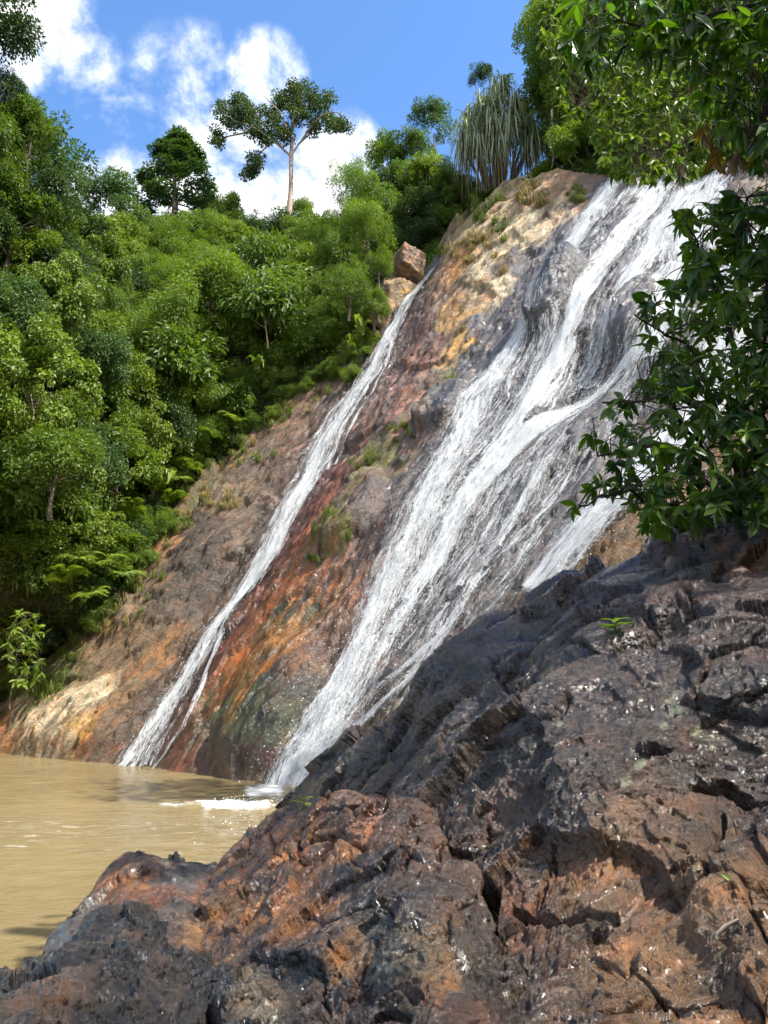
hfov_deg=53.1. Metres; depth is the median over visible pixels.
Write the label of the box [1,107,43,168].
tree
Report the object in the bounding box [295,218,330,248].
tree
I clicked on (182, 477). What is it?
fern
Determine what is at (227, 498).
grass tuft
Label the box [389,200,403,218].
shrub
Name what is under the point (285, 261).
tree
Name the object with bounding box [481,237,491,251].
grass tuft
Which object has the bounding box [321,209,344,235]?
tree
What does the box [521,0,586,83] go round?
tree
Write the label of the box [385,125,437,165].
tree
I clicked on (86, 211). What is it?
tree
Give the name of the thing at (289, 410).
grass tuft
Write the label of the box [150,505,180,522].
shrub
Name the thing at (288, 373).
shrub
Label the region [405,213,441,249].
shrub
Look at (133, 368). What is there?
tree
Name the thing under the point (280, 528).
waterfall
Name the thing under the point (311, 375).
shrub
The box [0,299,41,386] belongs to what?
tree
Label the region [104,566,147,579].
fern
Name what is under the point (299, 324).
shrub
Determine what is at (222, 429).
shrub
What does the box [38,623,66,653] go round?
shrub
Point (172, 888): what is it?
boulder
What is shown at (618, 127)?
tree
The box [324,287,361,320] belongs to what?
shrub
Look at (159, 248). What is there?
shrub
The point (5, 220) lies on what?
tree
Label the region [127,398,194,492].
tree
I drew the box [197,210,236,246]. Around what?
shrub
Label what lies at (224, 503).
grass tuft
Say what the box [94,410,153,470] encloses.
shrub
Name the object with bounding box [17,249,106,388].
tree
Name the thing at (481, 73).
tree
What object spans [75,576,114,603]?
shrub
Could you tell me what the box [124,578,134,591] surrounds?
grass tuft
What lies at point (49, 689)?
grass tuft
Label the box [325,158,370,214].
tree
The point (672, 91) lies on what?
tree
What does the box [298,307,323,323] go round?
shrub
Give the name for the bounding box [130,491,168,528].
shrub
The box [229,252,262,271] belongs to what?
tree
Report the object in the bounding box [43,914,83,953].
boulder
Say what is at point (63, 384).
shrub
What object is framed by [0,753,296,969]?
water
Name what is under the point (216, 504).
grass tuft
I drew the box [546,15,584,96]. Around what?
tree
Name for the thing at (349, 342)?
broad leaved plant
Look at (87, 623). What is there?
shrub
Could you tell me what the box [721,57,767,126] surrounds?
tree
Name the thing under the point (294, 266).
tree
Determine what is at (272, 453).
grass tuft
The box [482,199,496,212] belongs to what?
grass tuft
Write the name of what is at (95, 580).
shrub
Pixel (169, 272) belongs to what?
tree
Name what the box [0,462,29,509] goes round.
shrub
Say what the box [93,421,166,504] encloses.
tree
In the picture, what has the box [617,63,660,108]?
tree
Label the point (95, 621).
shrub
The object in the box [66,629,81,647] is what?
grass tuft
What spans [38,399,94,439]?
tree
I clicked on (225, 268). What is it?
tree
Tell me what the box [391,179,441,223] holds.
tree
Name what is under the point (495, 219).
grass tuft
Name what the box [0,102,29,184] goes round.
tree
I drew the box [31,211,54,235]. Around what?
tree
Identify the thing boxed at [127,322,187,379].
shrub
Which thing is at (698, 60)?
tree
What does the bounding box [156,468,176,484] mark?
broad leaved plant
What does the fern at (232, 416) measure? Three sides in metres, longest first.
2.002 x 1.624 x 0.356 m
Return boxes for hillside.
[0,161,708,702]
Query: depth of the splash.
14.05 m
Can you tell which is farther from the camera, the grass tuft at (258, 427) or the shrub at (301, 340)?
the shrub at (301, 340)
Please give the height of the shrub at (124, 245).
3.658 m
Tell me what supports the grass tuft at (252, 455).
on the cliff
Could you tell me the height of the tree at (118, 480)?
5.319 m
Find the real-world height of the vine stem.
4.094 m
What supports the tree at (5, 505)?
on the hillside
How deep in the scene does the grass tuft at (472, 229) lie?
37.42 m
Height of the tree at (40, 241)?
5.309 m
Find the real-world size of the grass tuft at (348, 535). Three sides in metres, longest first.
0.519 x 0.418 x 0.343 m
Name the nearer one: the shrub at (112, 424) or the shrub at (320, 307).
the shrub at (112, 424)
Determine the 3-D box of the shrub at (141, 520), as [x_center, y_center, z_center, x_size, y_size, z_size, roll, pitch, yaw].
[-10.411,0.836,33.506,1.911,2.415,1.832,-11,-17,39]
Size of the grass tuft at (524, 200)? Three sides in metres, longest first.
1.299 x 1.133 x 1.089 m
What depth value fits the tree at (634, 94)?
14.43 m
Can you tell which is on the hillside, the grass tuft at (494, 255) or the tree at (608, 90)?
the tree at (608, 90)
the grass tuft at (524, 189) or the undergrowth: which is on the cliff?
the grass tuft at (524, 189)
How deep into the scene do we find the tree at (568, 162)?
38.99 m
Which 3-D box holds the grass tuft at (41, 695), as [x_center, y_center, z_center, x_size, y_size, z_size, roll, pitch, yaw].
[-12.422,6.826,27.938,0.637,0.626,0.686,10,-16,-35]
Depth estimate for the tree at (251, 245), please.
51.49 m
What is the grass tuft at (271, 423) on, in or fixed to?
on the cliff
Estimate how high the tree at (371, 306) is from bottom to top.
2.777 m
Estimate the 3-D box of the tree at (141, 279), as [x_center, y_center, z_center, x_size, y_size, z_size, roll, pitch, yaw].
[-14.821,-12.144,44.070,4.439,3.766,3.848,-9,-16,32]
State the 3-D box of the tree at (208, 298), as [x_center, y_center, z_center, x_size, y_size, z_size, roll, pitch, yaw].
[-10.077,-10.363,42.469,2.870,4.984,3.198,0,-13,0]
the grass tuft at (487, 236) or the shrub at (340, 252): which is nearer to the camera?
the grass tuft at (487, 236)
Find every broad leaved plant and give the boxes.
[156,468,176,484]
[244,354,263,370]
[244,395,255,405]
[344,333,355,348]
[354,313,374,337]
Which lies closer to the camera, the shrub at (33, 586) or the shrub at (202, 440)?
the shrub at (33, 586)
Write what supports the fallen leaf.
on the boulder at (588, 785)
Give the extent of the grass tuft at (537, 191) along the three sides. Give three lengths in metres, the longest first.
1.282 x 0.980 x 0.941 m
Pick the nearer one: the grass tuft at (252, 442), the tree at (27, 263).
the tree at (27, 263)
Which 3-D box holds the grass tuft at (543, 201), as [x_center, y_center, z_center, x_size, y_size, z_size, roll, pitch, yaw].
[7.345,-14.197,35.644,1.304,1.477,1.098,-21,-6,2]
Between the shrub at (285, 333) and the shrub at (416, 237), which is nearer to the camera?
the shrub at (285, 333)
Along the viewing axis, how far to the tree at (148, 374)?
35.64 m
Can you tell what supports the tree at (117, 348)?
on the hillside
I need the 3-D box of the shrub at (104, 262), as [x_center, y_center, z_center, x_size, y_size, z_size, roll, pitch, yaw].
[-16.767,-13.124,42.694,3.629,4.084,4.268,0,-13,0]
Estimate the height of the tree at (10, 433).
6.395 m
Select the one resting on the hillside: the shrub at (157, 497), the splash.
the shrub at (157, 497)
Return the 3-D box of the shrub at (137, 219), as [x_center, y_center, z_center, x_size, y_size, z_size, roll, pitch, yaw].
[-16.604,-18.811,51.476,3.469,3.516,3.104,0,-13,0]
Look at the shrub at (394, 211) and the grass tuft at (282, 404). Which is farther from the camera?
the shrub at (394, 211)
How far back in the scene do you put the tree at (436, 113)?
55.51 m
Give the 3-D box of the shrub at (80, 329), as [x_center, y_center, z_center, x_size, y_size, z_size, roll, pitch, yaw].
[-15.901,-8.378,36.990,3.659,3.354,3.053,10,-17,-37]
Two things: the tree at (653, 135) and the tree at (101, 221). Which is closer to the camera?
the tree at (653, 135)
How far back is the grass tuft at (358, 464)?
27.54 m
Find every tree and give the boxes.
[0,0,47,98]
[0,64,29,160]
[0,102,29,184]
[0,149,32,206]
[0,165,62,273]
[0,200,23,262]
[0,235,37,288]
[0,267,63,377]
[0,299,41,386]
[0,312,105,457]
[0,374,40,434]
[0,403,46,462]
[0,424,107,520]
[0,451,58,556]
[0,462,64,528]
[0,519,57,594]
[0,609,50,708]
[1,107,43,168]
[1,210,42,241]
[1,282,63,389]
[3,90,64,206]
[4,224,65,289]
[5,436,86,489]
[6,248,47,283]
[11,96,65,162]
[12,110,99,229]
[17,161,83,269]
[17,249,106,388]
[19,239,86,303]
[25,336,80,396]
[25,385,93,429]
[30,263,98,312]
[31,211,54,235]
[32,431,114,546]
[37,201,87,243]
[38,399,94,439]
[41,265,103,368]
[44,226,104,277]
[48,340,113,400]
[54,365,142,425]
[56,192,98,243]
[58,417,127,490]
[64,206,119,248]
[71,324,132,404]
[76,164,156,230]
[81,229,144,312]
[81,341,150,422]
[81,433,130,503]
[83,210,148,259]
[85,334,146,420]
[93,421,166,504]
[97,407,166,492]
[99,274,138,322]
[103,260,161,311]
[106,350,159,411]
[116,267,202,363]
[122,290,158,325]
[124,124,221,226]
[124,243,158,290]
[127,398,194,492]
[129,321,228,435]
[133,300,182,335]
[134,252,173,299]
[139,216,189,249]
[145,251,209,323]
[147,385,202,454]
[149,210,204,269]
[151,215,192,249]
[164,248,256,318]
[173,210,224,240]
[179,208,211,240]
[182,279,223,323]
[188,236,234,266]
[188,314,229,357]
[194,296,259,333]
[206,76,355,216]
[213,219,262,248]
[213,267,306,348]
[214,276,289,341]
[228,208,261,223]
[228,232,281,262]
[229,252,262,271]
[231,224,292,276]
[233,214,270,234]
[240,259,258,282]
[257,259,337,304]
[260,260,303,297]
[277,213,320,247]
[282,196,314,217]
[288,240,307,250]
[292,237,337,276]
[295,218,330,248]
[320,217,362,273]
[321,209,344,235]
[322,253,373,321]
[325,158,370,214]
[338,152,404,249]
[338,194,397,267]
[361,286,391,336]
[363,243,393,288]
[365,127,414,199]
[365,225,409,275]
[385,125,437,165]
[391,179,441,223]
[395,150,453,195]
[406,94,459,152]
[422,198,457,238]
[432,164,467,201]
[467,60,496,96]
[511,0,546,136]
[517,67,583,147]
[519,41,561,115]
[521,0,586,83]
[521,23,548,65]
[521,27,538,66]
[524,0,551,42]
[529,1,584,29]
[531,112,569,167]
[536,0,767,189]
[537,19,573,107]
[539,97,594,160]
[542,72,594,117]
[544,29,584,101]
[544,75,591,129]
[544,114,622,171]
[544,151,571,167]
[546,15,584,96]
[549,120,604,166]
[552,0,767,189]
[562,114,617,166]
[562,121,618,169]
[574,73,617,113]
[583,148,604,161]
[594,65,631,156]
[597,91,682,154]
[610,63,687,119]
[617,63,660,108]
[625,114,686,162]
[635,116,685,162]
[656,47,718,134]
[671,105,704,152]
[700,139,752,166]
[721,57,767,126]
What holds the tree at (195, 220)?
on the hillside
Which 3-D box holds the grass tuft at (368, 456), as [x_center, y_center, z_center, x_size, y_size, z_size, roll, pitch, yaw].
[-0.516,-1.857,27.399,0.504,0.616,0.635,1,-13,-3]
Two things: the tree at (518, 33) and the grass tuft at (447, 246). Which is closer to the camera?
the grass tuft at (447, 246)
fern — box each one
[42,564,90,588]
[55,550,105,561]
[66,586,110,602]
[75,553,128,567]
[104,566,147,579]
[107,528,132,542]
[109,497,147,519]
[110,534,150,549]
[129,465,158,482]
[131,458,162,470]
[148,477,173,492]
[157,488,188,506]
[172,474,192,481]
[179,457,203,472]
[200,426,223,438]
[218,411,251,424]
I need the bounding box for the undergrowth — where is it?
[0,122,753,700]
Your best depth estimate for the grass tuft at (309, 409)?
35.65 m
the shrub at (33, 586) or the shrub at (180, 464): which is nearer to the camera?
the shrub at (33, 586)
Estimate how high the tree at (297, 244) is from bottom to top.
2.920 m
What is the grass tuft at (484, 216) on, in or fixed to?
on the cliff
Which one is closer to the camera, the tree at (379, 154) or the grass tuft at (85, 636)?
the grass tuft at (85, 636)
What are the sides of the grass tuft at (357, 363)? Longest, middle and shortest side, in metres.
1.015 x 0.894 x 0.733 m
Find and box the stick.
[715,918,739,936]
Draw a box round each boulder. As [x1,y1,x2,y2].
[0,899,323,1023]
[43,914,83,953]
[66,850,217,955]
[197,789,515,1023]
[240,515,767,1023]
[366,276,416,329]
[390,242,425,284]
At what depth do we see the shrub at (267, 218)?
55.58 m
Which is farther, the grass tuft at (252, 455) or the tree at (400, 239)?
the tree at (400, 239)
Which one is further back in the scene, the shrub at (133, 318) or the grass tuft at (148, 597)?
the shrub at (133, 318)
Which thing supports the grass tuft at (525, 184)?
on the cliff
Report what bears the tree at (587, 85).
on the hillside
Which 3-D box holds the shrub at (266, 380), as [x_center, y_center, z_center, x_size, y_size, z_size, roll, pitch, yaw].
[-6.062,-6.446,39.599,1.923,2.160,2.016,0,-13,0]
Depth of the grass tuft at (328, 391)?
36.41 m
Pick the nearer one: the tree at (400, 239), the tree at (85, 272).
the tree at (85, 272)
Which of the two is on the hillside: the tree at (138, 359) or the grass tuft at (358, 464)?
the tree at (138, 359)
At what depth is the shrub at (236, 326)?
40.77 m
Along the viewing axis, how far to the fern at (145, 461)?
34.20 m
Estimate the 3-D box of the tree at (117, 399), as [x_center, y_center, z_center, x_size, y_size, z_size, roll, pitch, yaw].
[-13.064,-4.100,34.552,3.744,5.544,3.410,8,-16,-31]
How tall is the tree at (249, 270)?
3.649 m
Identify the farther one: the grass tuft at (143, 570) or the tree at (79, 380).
the tree at (79, 380)
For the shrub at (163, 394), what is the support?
on the hillside
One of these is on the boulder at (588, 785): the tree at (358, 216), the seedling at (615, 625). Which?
the seedling at (615, 625)
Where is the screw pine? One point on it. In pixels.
(488, 129)
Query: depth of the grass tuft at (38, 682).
28.61 m
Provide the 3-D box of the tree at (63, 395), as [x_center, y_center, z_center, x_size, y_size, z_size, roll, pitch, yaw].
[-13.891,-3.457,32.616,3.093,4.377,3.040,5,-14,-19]
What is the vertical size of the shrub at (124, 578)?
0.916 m
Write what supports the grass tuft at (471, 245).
on the cliff
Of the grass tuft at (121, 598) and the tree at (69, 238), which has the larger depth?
the tree at (69, 238)
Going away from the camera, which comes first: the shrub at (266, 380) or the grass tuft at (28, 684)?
the grass tuft at (28, 684)
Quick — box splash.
[164,781,282,843]
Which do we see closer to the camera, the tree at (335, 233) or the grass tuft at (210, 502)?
the grass tuft at (210, 502)
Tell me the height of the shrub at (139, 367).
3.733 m
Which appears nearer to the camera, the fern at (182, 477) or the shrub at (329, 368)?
the fern at (182, 477)
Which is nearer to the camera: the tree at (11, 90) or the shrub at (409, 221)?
the tree at (11, 90)
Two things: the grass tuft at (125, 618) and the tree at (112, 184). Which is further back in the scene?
the tree at (112, 184)
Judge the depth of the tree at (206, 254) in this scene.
46.72 m
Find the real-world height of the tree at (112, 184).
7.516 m
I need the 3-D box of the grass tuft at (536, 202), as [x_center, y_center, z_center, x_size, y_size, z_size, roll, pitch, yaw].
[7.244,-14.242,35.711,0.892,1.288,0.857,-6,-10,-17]
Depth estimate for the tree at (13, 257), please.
32.51 m
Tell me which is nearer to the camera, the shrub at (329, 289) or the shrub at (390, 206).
the shrub at (329, 289)
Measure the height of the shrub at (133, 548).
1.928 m
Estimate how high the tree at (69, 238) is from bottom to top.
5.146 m
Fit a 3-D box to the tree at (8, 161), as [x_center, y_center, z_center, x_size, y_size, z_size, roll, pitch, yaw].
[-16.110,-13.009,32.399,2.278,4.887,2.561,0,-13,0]
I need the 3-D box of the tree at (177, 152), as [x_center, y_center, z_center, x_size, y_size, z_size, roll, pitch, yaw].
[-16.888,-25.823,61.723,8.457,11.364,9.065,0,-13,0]
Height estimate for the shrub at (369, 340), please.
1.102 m
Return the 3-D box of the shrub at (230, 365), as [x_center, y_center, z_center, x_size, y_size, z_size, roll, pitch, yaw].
[-10.129,-6.523,39.167,4.339,3.475,4.056,-12,-18,40]
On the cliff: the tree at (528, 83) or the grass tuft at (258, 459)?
the grass tuft at (258, 459)
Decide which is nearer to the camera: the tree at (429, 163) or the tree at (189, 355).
the tree at (189, 355)
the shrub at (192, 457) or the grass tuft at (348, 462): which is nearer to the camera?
the grass tuft at (348, 462)
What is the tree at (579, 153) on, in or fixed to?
on the hillside
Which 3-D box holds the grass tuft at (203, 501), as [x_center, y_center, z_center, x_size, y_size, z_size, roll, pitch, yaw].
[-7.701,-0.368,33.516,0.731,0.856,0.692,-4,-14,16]
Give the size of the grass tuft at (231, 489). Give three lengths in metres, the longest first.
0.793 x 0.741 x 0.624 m
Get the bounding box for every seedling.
[289,796,313,807]
[598,617,635,631]
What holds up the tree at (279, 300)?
on the hillside
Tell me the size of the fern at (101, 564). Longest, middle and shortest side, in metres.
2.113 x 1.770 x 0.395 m
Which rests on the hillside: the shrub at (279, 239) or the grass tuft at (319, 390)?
the shrub at (279, 239)
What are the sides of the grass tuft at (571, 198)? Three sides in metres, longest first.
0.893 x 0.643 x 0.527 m
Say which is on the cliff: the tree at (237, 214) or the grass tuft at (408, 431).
the grass tuft at (408, 431)
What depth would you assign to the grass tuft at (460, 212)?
43.35 m
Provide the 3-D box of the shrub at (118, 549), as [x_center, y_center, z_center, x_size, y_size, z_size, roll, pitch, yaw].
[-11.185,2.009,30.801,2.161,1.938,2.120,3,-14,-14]
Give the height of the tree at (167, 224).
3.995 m
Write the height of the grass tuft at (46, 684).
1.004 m
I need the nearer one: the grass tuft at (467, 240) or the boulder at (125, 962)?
the boulder at (125, 962)
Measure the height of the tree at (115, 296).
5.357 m
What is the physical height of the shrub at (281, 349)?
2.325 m
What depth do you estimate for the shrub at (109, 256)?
44.67 m
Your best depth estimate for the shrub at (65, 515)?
28.26 m
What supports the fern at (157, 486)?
on the cliff
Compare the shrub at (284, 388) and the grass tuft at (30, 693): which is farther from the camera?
the shrub at (284, 388)
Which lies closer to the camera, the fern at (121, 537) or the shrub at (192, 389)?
the fern at (121, 537)
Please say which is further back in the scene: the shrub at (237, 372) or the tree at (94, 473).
the shrub at (237, 372)
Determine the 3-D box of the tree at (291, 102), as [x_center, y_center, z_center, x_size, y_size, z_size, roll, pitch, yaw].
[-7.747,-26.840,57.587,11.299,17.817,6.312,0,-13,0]
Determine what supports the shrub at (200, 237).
on the hillside
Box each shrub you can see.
[0,258,25,292]
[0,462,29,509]
[0,467,102,552]
[0,524,77,618]
[0,529,55,628]
[0,611,64,654]
[0,617,15,652]
[1,319,44,390]
[6,374,54,415]
[7,653,33,686]
[14,282,77,338]
[15,493,129,575]
[36,352,89,424]
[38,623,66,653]
[43,565,90,611]
[60,551,121,607]
[64,314,89,339]
[64,598,99,634]
[65,236,113,294]
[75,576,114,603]
[76,609,105,632]
[81,308,128,337]
[82,565,127,613]
[82,607,107,634]
[83,263,116,301]
[83,539,132,568]
[90,229,132,259]
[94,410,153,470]
[97,595,119,617]
[103,249,115,269]
[103,549,141,582]
[104,375,175,424]
[105,298,157,344]
[105,350,165,404]
[106,213,152,247]
[107,527,153,564]
[115,520,152,545]
[123,223,161,262]
[123,574,140,588]
[124,504,167,542]
[127,206,159,247]
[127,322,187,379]
[129,536,152,566]
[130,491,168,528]
[133,549,162,568]
[139,492,166,516]
[146,253,187,295]
[147,237,177,263]
[147,352,185,397]
[147,519,171,534]
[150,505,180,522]
[153,508,179,534]
[153,522,173,536]
[159,348,235,395]
[162,456,194,485]
[164,517,179,535]
[165,236,214,269]
[168,375,223,415]
[173,435,198,456]
[180,448,203,471]
[182,424,211,455]
[186,311,254,369]
[189,228,213,250]
[190,412,214,438]
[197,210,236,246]
[197,426,226,457]
[201,190,244,234]
[201,374,230,414]
[203,412,232,445]
[209,404,242,427]
[210,378,258,418]
[214,310,262,366]
[222,241,243,252]
[226,357,252,398]
[230,388,257,417]
[237,409,266,431]
[244,360,273,374]
[246,209,278,233]
[247,368,284,399]
[248,339,271,364]
[256,268,311,339]
[261,206,300,236]
[261,339,307,370]
[263,404,279,418]
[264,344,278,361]
[268,234,309,255]
[268,352,297,384]
[276,383,298,401]
[279,247,318,270]
[280,324,303,345]
[280,386,299,402]
[283,317,311,338]
[285,344,313,372]
[293,207,327,241]
[293,324,334,364]
[296,319,326,340]
[296,378,314,393]
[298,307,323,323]
[301,327,341,359]
[303,366,324,384]
[304,268,335,308]
[305,294,337,328]
[314,365,330,381]
[315,208,344,259]
[319,318,347,336]
[319,357,340,375]
[323,365,339,380]
[324,238,366,275]
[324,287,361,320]
[326,283,340,296]
[329,281,366,309]
[329,366,347,381]
[333,346,359,364]
[338,304,366,328]
[339,364,363,381]
[340,203,395,254]
[341,348,358,363]
[351,330,381,346]
[351,345,372,357]
[353,266,374,294]
[355,335,374,352]
[358,243,393,268]
[364,268,384,287]
[367,163,408,198]
[381,200,394,213]
[382,157,432,198]
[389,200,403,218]
[392,197,421,227]
[392,229,415,251]
[396,215,419,235]
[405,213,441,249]
[418,213,431,223]
[421,197,447,226]
[427,185,443,196]
[430,203,462,233]
[434,191,460,203]
[440,180,465,204]
[448,173,482,202]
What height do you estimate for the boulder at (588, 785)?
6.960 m
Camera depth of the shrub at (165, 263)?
46.29 m
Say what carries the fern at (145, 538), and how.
on the hillside
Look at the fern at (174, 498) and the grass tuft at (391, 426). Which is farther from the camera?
the fern at (174, 498)
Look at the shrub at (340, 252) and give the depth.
45.01 m
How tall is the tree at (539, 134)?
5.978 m
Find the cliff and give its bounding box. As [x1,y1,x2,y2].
[0,161,767,783]
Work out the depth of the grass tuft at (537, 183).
37.34 m
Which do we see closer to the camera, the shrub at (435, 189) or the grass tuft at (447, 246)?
the grass tuft at (447, 246)
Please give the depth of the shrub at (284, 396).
37.75 m
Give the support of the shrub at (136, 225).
on the hillside
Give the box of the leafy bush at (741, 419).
[559,180,767,543]
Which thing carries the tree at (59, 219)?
on the hillside
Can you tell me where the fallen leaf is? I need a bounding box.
[721,874,730,879]
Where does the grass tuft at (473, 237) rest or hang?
on the cliff
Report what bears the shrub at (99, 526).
on the hillside
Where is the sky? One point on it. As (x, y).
(124, 72)
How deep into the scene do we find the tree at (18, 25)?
33.08 m
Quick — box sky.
[0,0,690,221]
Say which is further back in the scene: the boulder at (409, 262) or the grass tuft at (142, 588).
the boulder at (409, 262)
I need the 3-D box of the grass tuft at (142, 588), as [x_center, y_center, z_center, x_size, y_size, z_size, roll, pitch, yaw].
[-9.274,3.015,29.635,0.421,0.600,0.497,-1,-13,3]
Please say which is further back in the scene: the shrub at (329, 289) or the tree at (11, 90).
the shrub at (329, 289)
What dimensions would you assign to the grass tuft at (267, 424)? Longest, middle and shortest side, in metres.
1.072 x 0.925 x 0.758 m
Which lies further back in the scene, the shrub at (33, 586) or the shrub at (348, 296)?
the shrub at (348, 296)
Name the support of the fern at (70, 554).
on the hillside
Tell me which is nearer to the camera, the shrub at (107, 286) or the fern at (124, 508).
the fern at (124, 508)
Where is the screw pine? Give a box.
[442,70,548,200]
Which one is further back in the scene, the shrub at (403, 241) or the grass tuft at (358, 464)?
the shrub at (403, 241)
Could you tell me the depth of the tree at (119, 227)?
46.27 m
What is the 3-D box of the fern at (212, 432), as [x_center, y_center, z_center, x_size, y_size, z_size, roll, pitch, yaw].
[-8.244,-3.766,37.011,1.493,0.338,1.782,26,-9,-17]
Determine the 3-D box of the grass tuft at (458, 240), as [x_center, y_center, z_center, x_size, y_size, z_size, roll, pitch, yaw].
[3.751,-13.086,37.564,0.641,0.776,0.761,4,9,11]
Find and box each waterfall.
[119,263,437,767]
[237,168,767,786]
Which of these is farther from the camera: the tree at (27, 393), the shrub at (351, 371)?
the shrub at (351, 371)
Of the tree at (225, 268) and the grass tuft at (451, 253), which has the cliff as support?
the grass tuft at (451, 253)
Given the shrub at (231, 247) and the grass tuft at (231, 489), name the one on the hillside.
the shrub at (231, 247)
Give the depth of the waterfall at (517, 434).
22.13 m
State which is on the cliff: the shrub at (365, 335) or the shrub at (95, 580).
the shrub at (365, 335)
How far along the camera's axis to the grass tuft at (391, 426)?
28.47 m
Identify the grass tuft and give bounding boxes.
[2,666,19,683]
[3,685,19,702]
[22,680,33,690]
[26,687,34,697]
[31,686,44,698]
[33,677,43,688]
[35,693,47,702]
[38,674,55,694]
[41,670,56,684]
[41,678,55,698]
[48,680,66,693]
[49,677,60,685]
[57,667,69,684]
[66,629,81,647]
[77,632,89,642]
[77,637,88,646]
[98,617,110,627]
[100,604,110,622]
[100,620,114,636]
[101,600,114,621]
[112,603,121,613]
[115,588,130,602]
[121,614,129,623]
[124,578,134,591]
[126,574,142,589]
[137,565,147,576]
[137,583,145,592]
[142,593,151,600]
[149,566,157,577]
[155,571,165,581]
[163,539,171,550]
[176,480,191,498]
[181,519,188,529]
[199,488,211,502]
[200,496,212,507]
[201,457,214,468]
[206,499,215,506]
[212,498,221,507]
[213,500,228,511]
[222,491,232,502]
[224,485,234,496]
[227,496,241,508]
[236,431,248,447]
[247,434,257,445]
[247,451,256,459]
[251,451,261,464]
[254,423,262,432]
[264,417,274,427]
[268,418,277,427]
[269,447,277,457]
[277,399,287,409]
[277,409,286,417]
[277,413,286,423]
[284,405,293,414]
[285,399,295,409]
[303,406,312,413]
[313,386,322,394]
[313,554,321,563]
[320,510,326,520]
[323,383,333,395]
[323,505,333,515]
[343,528,352,542]
[345,456,355,464]
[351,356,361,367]
[352,461,360,470]
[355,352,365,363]
[364,451,374,464]
[365,447,373,453]
[367,452,379,461]
[386,422,394,430]
[398,420,407,427]
[404,425,412,436]
[441,238,453,256]
[448,247,453,257]
[452,207,463,216]
[452,246,463,259]
[456,235,463,245]
[463,234,470,245]
[463,251,471,263]
[465,226,475,237]
[465,228,478,246]
[466,243,477,254]
[466,253,477,262]
[468,202,477,213]
[469,192,480,214]
[469,204,482,221]
[469,235,478,246]
[475,232,488,242]
[477,208,487,222]
[478,227,494,241]
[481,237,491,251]
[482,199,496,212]
[489,249,498,259]
[491,215,499,224]
[493,188,509,203]
[494,222,501,231]
[495,230,507,244]
[495,263,511,275]
[499,220,509,230]
[512,188,530,200]
[514,185,534,202]
[514,192,534,205]
[517,172,536,192]
[522,178,540,192]
[529,194,546,209]
[532,178,544,189]
[532,186,549,197]
[532,190,556,210]
[568,180,578,189]
[568,192,576,202]
[575,184,584,193]
[578,194,586,204]
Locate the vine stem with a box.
[549,109,553,169]
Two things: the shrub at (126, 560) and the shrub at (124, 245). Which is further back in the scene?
the shrub at (124, 245)
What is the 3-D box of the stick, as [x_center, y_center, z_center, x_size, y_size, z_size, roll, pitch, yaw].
[0.990,1.197,2.217,0.070,0.057,0.015,-6,-14,23]
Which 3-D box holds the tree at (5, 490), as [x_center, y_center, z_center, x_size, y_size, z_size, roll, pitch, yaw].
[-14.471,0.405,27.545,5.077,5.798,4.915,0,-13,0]
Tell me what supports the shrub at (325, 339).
on the cliff
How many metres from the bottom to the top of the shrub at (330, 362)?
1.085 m
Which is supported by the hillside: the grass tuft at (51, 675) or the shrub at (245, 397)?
the shrub at (245, 397)
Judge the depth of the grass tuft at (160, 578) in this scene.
29.41 m
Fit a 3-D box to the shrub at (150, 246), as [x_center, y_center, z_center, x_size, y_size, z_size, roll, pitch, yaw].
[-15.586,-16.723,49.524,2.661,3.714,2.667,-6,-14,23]
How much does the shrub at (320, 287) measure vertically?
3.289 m
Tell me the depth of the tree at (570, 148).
39.22 m
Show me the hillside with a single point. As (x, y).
(62, 603)
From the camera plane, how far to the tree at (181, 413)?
36.12 m
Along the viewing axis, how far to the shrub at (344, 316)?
39.85 m
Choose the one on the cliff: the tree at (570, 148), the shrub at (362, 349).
the shrub at (362, 349)
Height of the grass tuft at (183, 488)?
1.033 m
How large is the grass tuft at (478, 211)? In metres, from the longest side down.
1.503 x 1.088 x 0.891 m
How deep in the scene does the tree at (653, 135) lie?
33.16 m
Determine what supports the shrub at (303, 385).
on the cliff
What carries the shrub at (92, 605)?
on the cliff
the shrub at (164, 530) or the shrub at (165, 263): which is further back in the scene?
the shrub at (165, 263)
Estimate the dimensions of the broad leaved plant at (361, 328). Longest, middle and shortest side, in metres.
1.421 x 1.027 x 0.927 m
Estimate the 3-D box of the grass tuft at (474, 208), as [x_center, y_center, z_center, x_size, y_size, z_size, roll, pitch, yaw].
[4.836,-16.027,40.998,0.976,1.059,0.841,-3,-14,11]
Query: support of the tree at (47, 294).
on the hillside
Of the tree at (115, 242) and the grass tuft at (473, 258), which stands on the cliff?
the grass tuft at (473, 258)
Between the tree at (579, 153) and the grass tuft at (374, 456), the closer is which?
the grass tuft at (374, 456)
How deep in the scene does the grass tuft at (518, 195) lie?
37.57 m
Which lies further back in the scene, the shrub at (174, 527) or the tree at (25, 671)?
the shrub at (174, 527)
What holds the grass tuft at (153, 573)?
on the cliff
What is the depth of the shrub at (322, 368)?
37.60 m
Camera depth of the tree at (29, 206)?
32.71 m
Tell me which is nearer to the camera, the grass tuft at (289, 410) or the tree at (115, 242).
the grass tuft at (289, 410)
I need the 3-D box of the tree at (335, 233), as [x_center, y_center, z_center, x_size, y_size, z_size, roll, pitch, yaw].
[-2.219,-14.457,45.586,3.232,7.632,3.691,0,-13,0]
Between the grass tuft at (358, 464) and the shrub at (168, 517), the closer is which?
the grass tuft at (358, 464)
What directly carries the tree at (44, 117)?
on the hillside
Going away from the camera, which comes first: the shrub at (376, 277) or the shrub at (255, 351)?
the shrub at (255, 351)
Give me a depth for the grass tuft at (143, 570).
31.06 m
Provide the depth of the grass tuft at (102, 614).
29.53 m

